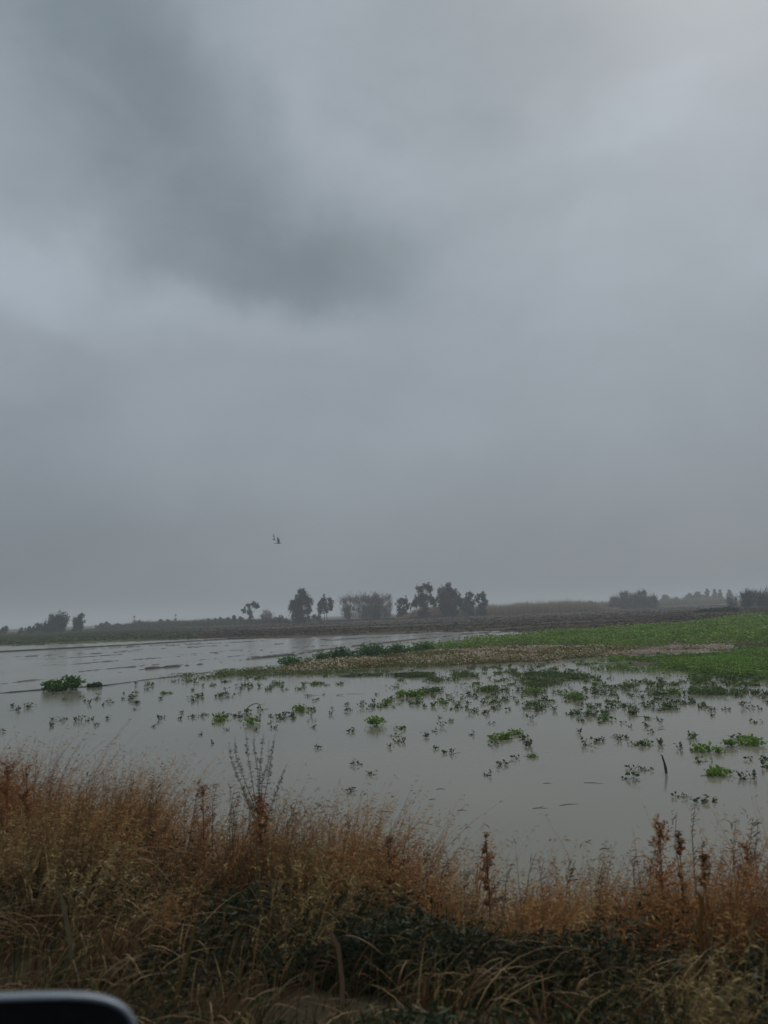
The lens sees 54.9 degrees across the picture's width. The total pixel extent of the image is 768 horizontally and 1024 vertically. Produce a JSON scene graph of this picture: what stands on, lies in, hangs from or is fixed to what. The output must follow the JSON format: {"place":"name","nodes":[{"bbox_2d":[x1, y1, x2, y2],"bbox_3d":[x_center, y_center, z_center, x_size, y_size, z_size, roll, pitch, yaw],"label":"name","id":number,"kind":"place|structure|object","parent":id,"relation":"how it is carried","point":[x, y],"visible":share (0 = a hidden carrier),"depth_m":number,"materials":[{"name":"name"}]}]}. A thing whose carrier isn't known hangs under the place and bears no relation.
{"place":"outdoors","nodes":[
{"label":"outdoors","id":0,"kind":"place"},
{"bbox_2d":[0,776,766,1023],"bbox_3d":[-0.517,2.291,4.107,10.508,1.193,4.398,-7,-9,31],"label":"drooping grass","id":1,"kind":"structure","parent":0,"point":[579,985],"depth_m":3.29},
{"bbox_2d":[0,631,767,927],"bbox_3d":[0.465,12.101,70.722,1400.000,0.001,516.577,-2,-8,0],"label":"water","id":2,"kind":"structure","parent":0,"point":[569,766],"depth_m":13.33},
{"bbox_2d":[240,715,260,724],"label":"water weed","id":3,"kind":"object","parent":2,"relation":"on","point":[249,720],"visible":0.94,"depth_m":16.98,"materials":[{"name":"green plant"}]},
{"bbox_2d":[292,702,308,710],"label":"water weed","id":4,"kind":"object","parent":2,"relation":"on","point":[299,707],"visible":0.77,"depth_m":19.15,"materials":[{"name":"green plant"}]},
{"bbox_2d":[363,715,386,726],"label":"water weed","id":5,"kind":"object","parent":2,"relation":"on","point":[374,721],"visible":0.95,"depth_m":15.93,"materials":[{"name":"green plant"}]},
{"bbox_2d":[0,642,767,770],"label":"weed sprigs","id":6,"kind":"object","parent":2,"relation":"in","point":[696,678],"visible":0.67,"depth_m":21.60,"materials":[{"name":"green plant"}]},
{"bbox_2d":[394,688,425,696],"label":"water weed","id":7,"kind":"object","parent":2,"relation":"in","point":[400,693],"visible":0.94,"depth_m":21.33,"materials":[{"name":"green plant"}]},
{"bbox_2d":[487,731,517,739],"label":"water weed","id":8,"kind":"object","parent":2,"relation":"in","point":[508,734],"visible":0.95,"depth_m":13.76,"materials":[{"name":"green plant"}]},
{"bbox_2d":[521,687,546,692],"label":"water weed","id":9,"kind":"object","parent":2,"relation":"in","point":[529,690],"visible":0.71,"depth_m":21.08,"materials":[{"name":"green plant"}]},
{"bbox_2d":[334,668,767,698],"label":"weed mat","id":10,"kind":"object","parent":2,"relation":"on","point":[699,691],"visible":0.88,"depth_m":23.47,"materials":[{"name":"green plant"}]},
{"bbox_2d":[561,691,582,698],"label":"water weed","id":11,"kind":"object","parent":2,"relation":"in","point":[576,694],"visible":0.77,"depth_m":19.31,"materials":[{"name":"green plant"}]},
{"bbox_2d":[621,769,639,778],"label":"water weed","id":12,"kind":"object","parent":2,"relation":"in","point":[633,774],"visible":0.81,"depth_m":10.29,"materials":[{"name":"green plant"}]},
{"bbox_2d":[576,644,767,679],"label":"weed mat","id":13,"kind":"object","parent":2,"relation":"on","point":[743,660],"visible":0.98,"depth_m":27.33,"materials":[{"name":"green plant"}]},
{"bbox_2d":[690,794,708,802],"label":"water weed","id":14,"kind":"object","parent":2,"relation":"in","point":[698,798],"visible":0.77,"depth_m":8.90,"materials":[{"name":"green plant"}]},
{"bbox_2d":[689,741,714,752],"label":"water weed","id":15,"kind":"object","parent":2,"relation":"in","point":[697,748],"visible":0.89,"depth_m":11.95,"materials":[{"name":"green plant"}]},
{"bbox_2d":[709,745,726,752],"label":"water weed","id":16,"kind":"object","parent":2,"relation":"on","point":[717,749],"visible":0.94,"depth_m":11.79,"materials":[{"name":"green plant"}]},
{"bbox_2d":[704,764,735,776],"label":"water weed","id":17,"kind":"object","parent":2,"relation":"on","point":[716,770],"visible":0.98,"depth_m":10.28,"materials":[{"name":"green plant"}]},
{"bbox_2d":[720,738,739,746],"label":"water weed","id":18,"kind":"object","parent":2,"relation":"on","point":[729,742],"visible":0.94,"depth_m":12.22,"materials":[{"name":"green plant"}]},
{"bbox_2d":[731,734,767,745],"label":"water weed","id":19,"kind":"object","parent":2,"relation":"on","point":[752,740],"visible":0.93,"depth_m":12.30,"materials":[{"name":"green plant"}]},
{"bbox_2d":[0,600,767,1023],"bbox_3d":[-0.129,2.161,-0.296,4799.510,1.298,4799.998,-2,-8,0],"label":"ground","id":20,"kind":"structure","parent":0,"point":[334,998],"depth_m":3.88,"materials":[{"name":"soil"}]},
{"bbox_2d":[0,625,8,633],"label":"bush","id":21,"kind":"object","parent":20,"relation":"on","point":[3,630],"visible":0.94,"depth_m":219.73,"materials":[{"name":"grey plant"}]},
{"bbox_2d":[0,757,38,838],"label":"seeding weed","id":22,"kind":"object","parent":20,"relation":"on","point":[5,783],"visible":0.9,"depth_m":5.38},
{"bbox_2d":[16,626,30,633],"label":"bush","id":23,"kind":"object","parent":20,"relation":"on","point":[20,631],"visible":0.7,"depth_m":222.22,"materials":[{"name":"grey plant"}]},
{"bbox_2d":[17,764,39,837],"bbox_3d":[-2.529,2.266,5.247,0.186,0.916,0.134,-9,-11,43],"label":"seeding weed","id":24,"kind":"object","parent":20,"relation":"on","point":[24,800],"visible":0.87,"depth_m":5.28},
{"bbox_2d":[28,622,43,633],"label":"tree","id":25,"kind":"object","parent":20,"relation":"on","point":[37,628],"visible":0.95,"depth_m":210.24,"materials":[{"name":"grey plant"}]},
{"bbox_2d":[40,678,62,690],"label":"bush","id":26,"kind":"object","parent":20,"relation":"on","point":[47,683],"visible":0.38,"depth_m":27.73,"materials":[{"name":"green plant"}]},
{"bbox_2d":[41,611,69,632],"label":"tree","id":27,"kind":"object","parent":20,"relation":"on","point":[57,624],"visible":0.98,"depth_m":212.20,"materials":[{"name":"grey plant"}]},
{"bbox_2d":[54,882,74,989],"bbox_3d":[-1.376,1.841,3.175,0.089,0.501,0.016,2,-9,-29],"label":"reed leaf","id":28,"kind":"object","parent":20,"relation":"on","point":[67,926],"visible":0.78,"depth_m":3.19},
{"bbox_2d":[46,674,87,690],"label":"bush","id":29,"kind":"object","parent":20,"relation":"on","point":[71,681],"visible":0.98,"depth_m":27.76,"materials":[{"name":"green plant"}]},
{"bbox_2d":[71,613,85,631],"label":"tree","id":30,"kind":"object","parent":20,"relation":"on","point":[78,622],"visible":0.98,"depth_m":214.68,"materials":[{"name":"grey plant"}]},
{"bbox_2d":[0,627,182,640],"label":"rough grass","id":31,"kind":"structure","parent":20,"relation":"on","point":[81,633],"depth_m":165.90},
{"bbox_2d":[86,681,102,686],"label":"bush","id":32,"kind":"object","parent":20,"relation":"on","point":[96,684],"visible":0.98,"depth_m":28.64,"materials":[{"name":"green plant"}]},
{"bbox_2d":[4,672,208,692],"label":"mud ridge","id":33,"kind":"structure","parent":20,"relation":"on","point":[104,685],"depth_m":29.64,"materials":[{"name":"soil"}]},
{"bbox_2d":[147,786,154,859],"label":"grass stem","id":34,"kind":"object","parent":20,"relation":"on","point":[150,822],"visible":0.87,"depth_m":5.06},
{"bbox_2d":[152,778,163,840],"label":"grass stem","id":35,"kind":"object","parent":20,"relation":"on","point":[156,803],"visible":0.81,"depth_m":5.19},
{"bbox_2d":[0,633,367,651],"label":"mud ridge","id":36,"kind":"structure","parent":20,"relation":"on","point":[155,643],"depth_m":83.12,"materials":[{"name":"soil"}]},
{"bbox_2d":[170,916,197,1023],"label":"reed leaf","id":37,"kind":"object","parent":20,"relation":"on","point":[179,984],"visible":0.94,"depth_m":2.79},
{"bbox_2d":[183,789,189,872],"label":"grass stem","id":38,"kind":"object","parent":20,"relation":"on","point":[185,821],"visible":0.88,"depth_m":5.07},
{"bbox_2d":[85,617,292,630],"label":"hedgerow","id":39,"kind":"object","parent":20,"relation":"on","point":[177,623],"visible":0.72,"depth_m":241.28,"materials":[{"name":"green plant"}]},
{"bbox_2d":[185,780,201,871],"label":"grass stem","id":40,"kind":"object","parent":20,"relation":"on","point":[193,814],"visible":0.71,"depth_m":4.97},
{"bbox_2d":[191,784,226,922],"bbox_3d":[-1.121,2.178,4.659,0.231,0.943,0.257,-8,-10,36],"label":"seeding weed","id":41,"kind":"object","parent":20,"relation":"on","point":[202,808],"visible":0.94,"depth_m":4.68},
{"bbox_2d":[211,784,217,897],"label":"grass stem","id":42,"kind":"object","parent":20,"relation":"on","point":[213,821],"visible":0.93,"depth_m":4.90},
{"bbox_2d":[228,784,237,877],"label":"grass stem","id":43,"kind":"object","parent":20,"relation":"on","point":[233,811],"visible":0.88,"depth_m":4.64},
{"bbox_2d":[230,792,239,863],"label":"grass stem","id":44,"kind":"object","parent":20,"relation":"on","point":[234,817],"visible":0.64,"depth_m":4.76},
{"bbox_2d":[241,600,259,622],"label":"tree","id":45,"kind":"object","parent":20,"relation":"on","point":[249,606],"visible":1,"depth_m":233.91,"materials":[{"name":"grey plant"}]},
{"bbox_2d":[229,734,286,880],"bbox_3d":[-0.828,2.039,4.702,0.383,1.304,0.314,2,-9,-25],"label":"forked weed","id":46,"kind":"object","parent":20,"relation":"on","point":[262,807],"visible":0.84,"depth_m":4.69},
{"bbox_2d":[259,610,274,623],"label":"bush","id":47,"kind":"object","parent":20,"relation":"on","point":[265,618],"visible":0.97,"depth_m":234.40,"materials":[{"name":"grey plant"}]},
{"bbox_2d":[270,614,289,623],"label":"bush","id":48,"kind":"object","parent":20,"relation":"on","point":[279,619],"visible":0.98,"depth_m":234.96,"materials":[{"name":"grey plant"}]},
{"bbox_2d":[276,655,303,667],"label":"bush","id":49,"kind":"object","parent":20,"relation":"on","point":[290,660],"visible":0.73,"depth_m":35.66,"materials":[{"name":"green plant"}]},
{"bbox_2d":[288,587,313,622],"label":"tree","id":50,"kind":"object","parent":20,"relation":"on","point":[296,610],"visible":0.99,"depth_m":221.11,"materials":[{"name":"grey plant"}]},
{"bbox_2d":[159,662,452,681],"bbox_3d":[-3.262,6.866,32.340,12.606,0.310,5.659,-2,-8,0],"label":"weed mat","id":51,"kind":"object","parent":20,"relation":"on","point":[253,671],"visible":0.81,"depth_m":31.75,"materials":[{"name":"green plant"}]},
{"bbox_2d":[306,614,321,621],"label":"bush","id":52,"kind":"object","parent":20,"relation":"on","point":[316,618],"visible":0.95,"depth_m":232.42,"materials":[{"name":"grey plant"}]},
{"bbox_2d":[145,631,490,668],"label":"mud ridge","id":53,"kind":"structure","parent":20,"relation":"on","point":[152,667],"depth_m":47.17,"materials":[{"name":"soil"}]},
{"bbox_2d":[316,593,333,620],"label":"tree","id":54,"kind":"object","parent":20,"relation":"on","point":[321,607],"visible":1,"depth_m":225.01,"materials":[{"name":"grey plant"}]},
{"bbox_2d":[312,647,348,661],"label":"bush","id":55,"kind":"object","parent":20,"relation":"on","point":[320,655],"visible":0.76,"depth_m":38.88,"materials":[{"name":"green plant"}]},
{"bbox_2d":[322,930,344,1023],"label":"reed leaf","id":56,"kind":"object","parent":20,"relation":"on","point":[341,976],"visible":0.95,"depth_m":2.74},
{"bbox_2d":[326,645,364,660],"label":"bush","id":57,"kind":"object","parent":20,"relation":"on","point":[345,651],"visible":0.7,"depth_m":39.06,"materials":[{"name":"green plant"}]},
{"bbox_2d":[340,814,352,874],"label":"grass stem","id":58,"kind":"object","parent":20,"relation":"on","point":[344,840],"visible":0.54,"depth_m":4.39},
{"bbox_2d":[338,591,358,619],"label":"bare tree","id":59,"kind":"object","parent":20,"relation":"on","point":[348,612],"visible":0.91,"depth_m":233.41,"materials":[{"name":"grey plant"}]},
{"bbox_2d":[350,589,374,618],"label":"bare tree","id":60,"kind":"object","parent":20,"relation":"on","point":[360,614],"visible":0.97,"depth_m":231.65,"materials":[{"name":"grey plant"}]},
{"bbox_2d":[353,639,388,656],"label":"bush","id":61,"kind":"object","parent":20,"relation":"on","point":[369,650],"visible":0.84,"depth_m":40.83,"materials":[{"name":"green plant"}]},
{"bbox_2d":[367,588,384,618],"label":"bare tree","id":62,"kind":"object","parent":20,"relation":"on","point":[376,603],"visible":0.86,"depth_m":233.45,"materials":[{"name":"grey plant"}]},
{"bbox_2d":[313,615,446,622],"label":"dead grass","id":63,"kind":"structure","parent":20,"relation":"on","point":[393,618],"depth_m":222.59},
{"bbox_2d":[0,604,767,645],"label":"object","id":64,"kind":"object","parent":20,"relation":"on","point":[666,616],"visible":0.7,"depth_m":117.55,"materials":[{"name":"soil"}]},
{"bbox_2d":[0,718,767,1023],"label":"dry grass","id":65,"kind":"structure","parent":20,"relation":"on","point":[96,829],"depth_m":4.12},
{"bbox_2d":[0,772,767,1023],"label":"arching grass","id":66,"kind":"structure","parent":20,"relation":"on","point":[42,941],"depth_m":3.21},
{"bbox_2d":[0,806,767,1023],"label":"undergrowth","id":67,"kind":"object","parent":20,"relation":"on","point":[409,923],"visible":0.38,"depth_m":3.32,"materials":[{"name":"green plant"}]},
{"bbox_2d":[377,591,393,617],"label":"bare tree","id":68,"kind":"object","parent":20,"relation":"on","point":[385,608],"visible":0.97,"depth_m":231.82,"materials":[{"name":"grey plant"}]},
{"bbox_2d":[386,838,396,905],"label":"grass stem","id":69,"kind":"object","parent":20,"relation":"on","point":[388,862],"visible":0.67,"depth_m":4.20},
{"bbox_2d":[378,835,417,905],"bbox_3d":[0.062,2.238,4.250,0.238,0.740,0.170,5,-10,-42],"label":"seeding weed","id":70,"kind":"object","parent":20,"relation":"on","point":[390,858],"visible":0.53,"depth_m":4.26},
{"bbox_2d":[384,642,414,654],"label":"bush","id":71,"kind":"object","parent":20,"relation":"on","point":[397,648],"visible":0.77,"depth_m":42.91,"materials":[{"name":"green plant"}]},
{"bbox_2d":[395,595,411,616],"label":"tree","id":72,"kind":"object","parent":20,"relation":"on","point":[402,610],"visible":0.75,"depth_m":229.66,"materials":[{"name":"grey plant"}]},
{"bbox_2d":[410,582,437,617],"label":"tree","id":73,"kind":"object","parent":20,"relation":"on","point":[422,600],"visible":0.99,"depth_m":222.66,"materials":[{"name":"grey plant"}]},
{"bbox_2d":[409,641,438,652],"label":"bush","id":74,"kind":"object","parent":20,"relation":"on","point":[426,645],"visible":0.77,"depth_m":43.70,"materials":[{"name":"green plant"}]},
{"bbox_2d":[436,858,449,917],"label":"grass stem","id":75,"kind":"object","parent":20,"relation":"on","point":[445,875],"visible":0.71,"depth_m":4.12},
{"bbox_2d":[434,582,463,616],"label":"tree","id":76,"kind":"object","parent":20,"relation":"on","point":[449,603],"visible":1,"depth_m":226.87,"materials":[{"name":"grey plant"}]},
{"bbox_2d":[276,643,637,672],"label":"dead plant litter","id":77,"kind":"object","parent":20,"relation":"on","point":[494,654],"visible":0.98,"depth_m":35.12,"materials":[{"name":"brown plant"}]},
{"bbox_2d":[463,871,472,924],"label":"grass stem","id":78,"kind":"object","parent":20,"relation":"on","point":[466,894],"visible":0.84,"depth_m":4.14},
{"bbox_2d":[462,591,475,616],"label":"tree","id":79,"kind":"object","parent":20,"relation":"on","point":[468,604],"visible":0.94,"depth_m":232.25,"materials":[{"name":"grey plant"}]},
{"bbox_2d":[474,591,488,615],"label":"tree","id":80,"kind":"object","parent":20,"relation":"on","point":[481,610],"visible":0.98,"depth_m":231.76,"materials":[{"name":"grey plant"}]},
{"bbox_2d":[475,832,504,932],"bbox_3d":[0.582,2.147,3.993,0.125,0.812,0.135,0,-8,-17],"label":"seeding weed","id":81,"kind":"object","parent":20,"relation":"on","point":[484,850],"visible":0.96,"depth_m":4.01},
{"bbox_2d":[395,597,617,618],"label":"reed bed","id":82,"kind":"object","parent":20,"relation":"on","point":[542,607],"visible":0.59,"depth_m":241.76,"materials":[{"name":"brown plant"}]},
{"bbox_2d":[503,864,514,910],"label":"grass stem","id":83,"kind":"object","parent":20,"relation":"on","point":[506,898],"visible":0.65,"depth_m":4.23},
{"bbox_2d":[524,854,535,905],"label":"grass stem","id":84,"kind":"object","parent":20,"relation":"on","point":[528,877],"visible":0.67,"depth_m":4.28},
{"bbox_2d":[399,613,767,649],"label":"green crop","id":85,"kind":"object","parent":20,"relation":"on","point":[749,627],"visible":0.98,"depth_m":48.15,"materials":[{"name":"green plant"}]},
{"bbox_2d":[597,854,607,914],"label":"grass stem","id":86,"kind":"object","parent":20,"relation":"on","point":[600,882],"visible":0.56,"depth_m":3.95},
{"bbox_2d":[608,594,620,608],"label":"bare tree","id":87,"kind":"object","parent":20,"relation":"on","point":[614,602],"visible":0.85,"depth_m":283.97,"materials":[{"name":"grey plant"}]},
{"bbox_2d":[616,590,630,608],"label":"bare tree","id":88,"kind":"object","parent":20,"relation":"on","point":[624,598],"visible":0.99,"depth_m":282.91,"materials":[{"name":"grey plant"}]},
{"bbox_2d":[627,592,640,608],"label":"bare tree","id":89,"kind":"object","parent":20,"relation":"on","point":[633,603],"visible":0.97,"depth_m":281.76,"materials":[{"name":"grey plant"}]},
{"bbox_2d":[630,849,639,898],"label":"grass stem","id":90,"kind":"object","parent":20,"relation":"on","point":[633,865],"visible":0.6,"depth_m":4.14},
{"bbox_2d":[530,642,744,658],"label":"dead plant litter","id":91,"kind":"object","parent":20,"relation":"on","point":[672,647],"visible":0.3,"depth_m":36.55,"materials":[{"name":"beige plant"}]},
{"bbox_2d":[636,590,648,607],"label":"bare tree","id":92,"kind":"object","parent":20,"relation":"on","point":[642,596],"visible":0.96,"depth_m":280.90,"materials":[{"name":"grey plant"}]},
{"bbox_2d":[645,594,659,607],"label":"bare tree","id":93,"kind":"object","parent":20,"relation":"on","point":[651,600],"visible":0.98,"depth_m":279.66,"materials":[{"name":"grey plant"}]},
{"bbox_2d":[641,813,681,921],"bbox_3d":[1.486,2.099,3.854,0.210,1.012,0.289,3,-9,-32],"label":"seeding weed","id":94,"kind":"object","parent":20,"relation":"on","point":[659,829],"visible":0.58,"depth_m":3.88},
{"bbox_2d":[590,596,740,607],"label":"reed bed","id":95,"kind":"object","parent":20,"relation":"on","point":[686,601],"visible":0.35,"depth_m":364.08,"materials":[{"name":"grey plant"}]},
{"bbox_2d":[671,810,686,895],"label":"grass stem","id":96,"kind":"object","parent":20,"relation":"on","point":[675,831],"visible":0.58,"depth_m":4.05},
{"bbox_2d":[673,830,688,909],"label":"seeding weed","id":97,"kind":"object","parent":20,"relation":"on","point":[680,844],"visible":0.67,"depth_m":3.88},
{"bbox_2d":[688,937,697,1001],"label":"reed leaf","id":98,"kind":"object","parent":20,"relation":"on","point":[691,947],"visible":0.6,"depth_m":2.98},
{"bbox_2d":[691,808,698,894],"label":"grass stem","id":99,"kind":"object","parent":20,"relation":"on","point":[693,818],"visible":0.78,"depth_m":4.21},
{"bbox_2d":[695,890,708,1004],"bbox_3d":[1.409,1.998,3.250,0.051,0.648,0.018,2,-9,-27],"label":"reed leaf","id":100,"kind":"object","parent":20,"relation":"on","point":[700,921],"visible":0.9,"depth_m":3.27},
{"bbox_2d":[695,838,711,922],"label":"seeding weed","id":101,"kind":"object","parent":20,"relation":"on","point":[704,856],"visible":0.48,"depth_m":3.77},
{"bbox_2d":[724,596,737,606],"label":"bare tree","id":102,"kind":"object","parent":20,"relation":"on","point":[730,601],"visible":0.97,"depth_m":206.63,"materials":[{"name":"grey plant"}]},
{"bbox_2d":[729,821,740,882],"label":"grass stem","id":103,"kind":"object","parent":20,"relation":"on","point":[733,843],"visible":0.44,"depth_m":4.04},
{"bbox_2d":[736,587,758,607],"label":"bare tree","id":104,"kind":"object","parent":20,"relation":"on","point":[747,599],"visible":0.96,"depth_m":186.96,"materials":[{"name":"grey plant"}]},
{"bbox_2d":[731,833,766,916],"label":"seeding weed","id":105,"kind":"object","parent":20,"relation":"on","point":[744,847],"visible":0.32,"depth_m":3.87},
{"bbox_2d":[739,606,767,610],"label":"grass","id":106,"kind":"structure","parent":20,"relation":"on","point":[763,608],"depth_m":140.60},
{"bbox_2d":[752,819,766,916],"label":"grass stem","id":107,"kind":"object","parent":20,"relation":"on","point":[757,851],"visible":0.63,"depth_m":3.82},
{"bbox_2d":[753,585,767,606],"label":"bare tree","id":108,"kind":"object","parent":20,"relation":"on","point":[761,599],"visible":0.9,"depth_m":189.88,"materials":[{"name":"grey plant"}]},
{"bbox_2d":[0,0,767,628],"label":"sky","id":109,"kind":"structure","parent":0,"point":[471,295],"materials":[{"name":"grey"}]},
{"label":"road","id":110,"kind":"structure","parent":0,"visible":0},
{"bbox_2d":[0,990,136,1023],"bbox_3d":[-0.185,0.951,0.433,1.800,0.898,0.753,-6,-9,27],"label":"car","id":111,"kind":"object","parent":110,"relation":"on","point":[55,1007],"visible":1,"depth_m":0.90,"materials":[{"name":"grey paint"}]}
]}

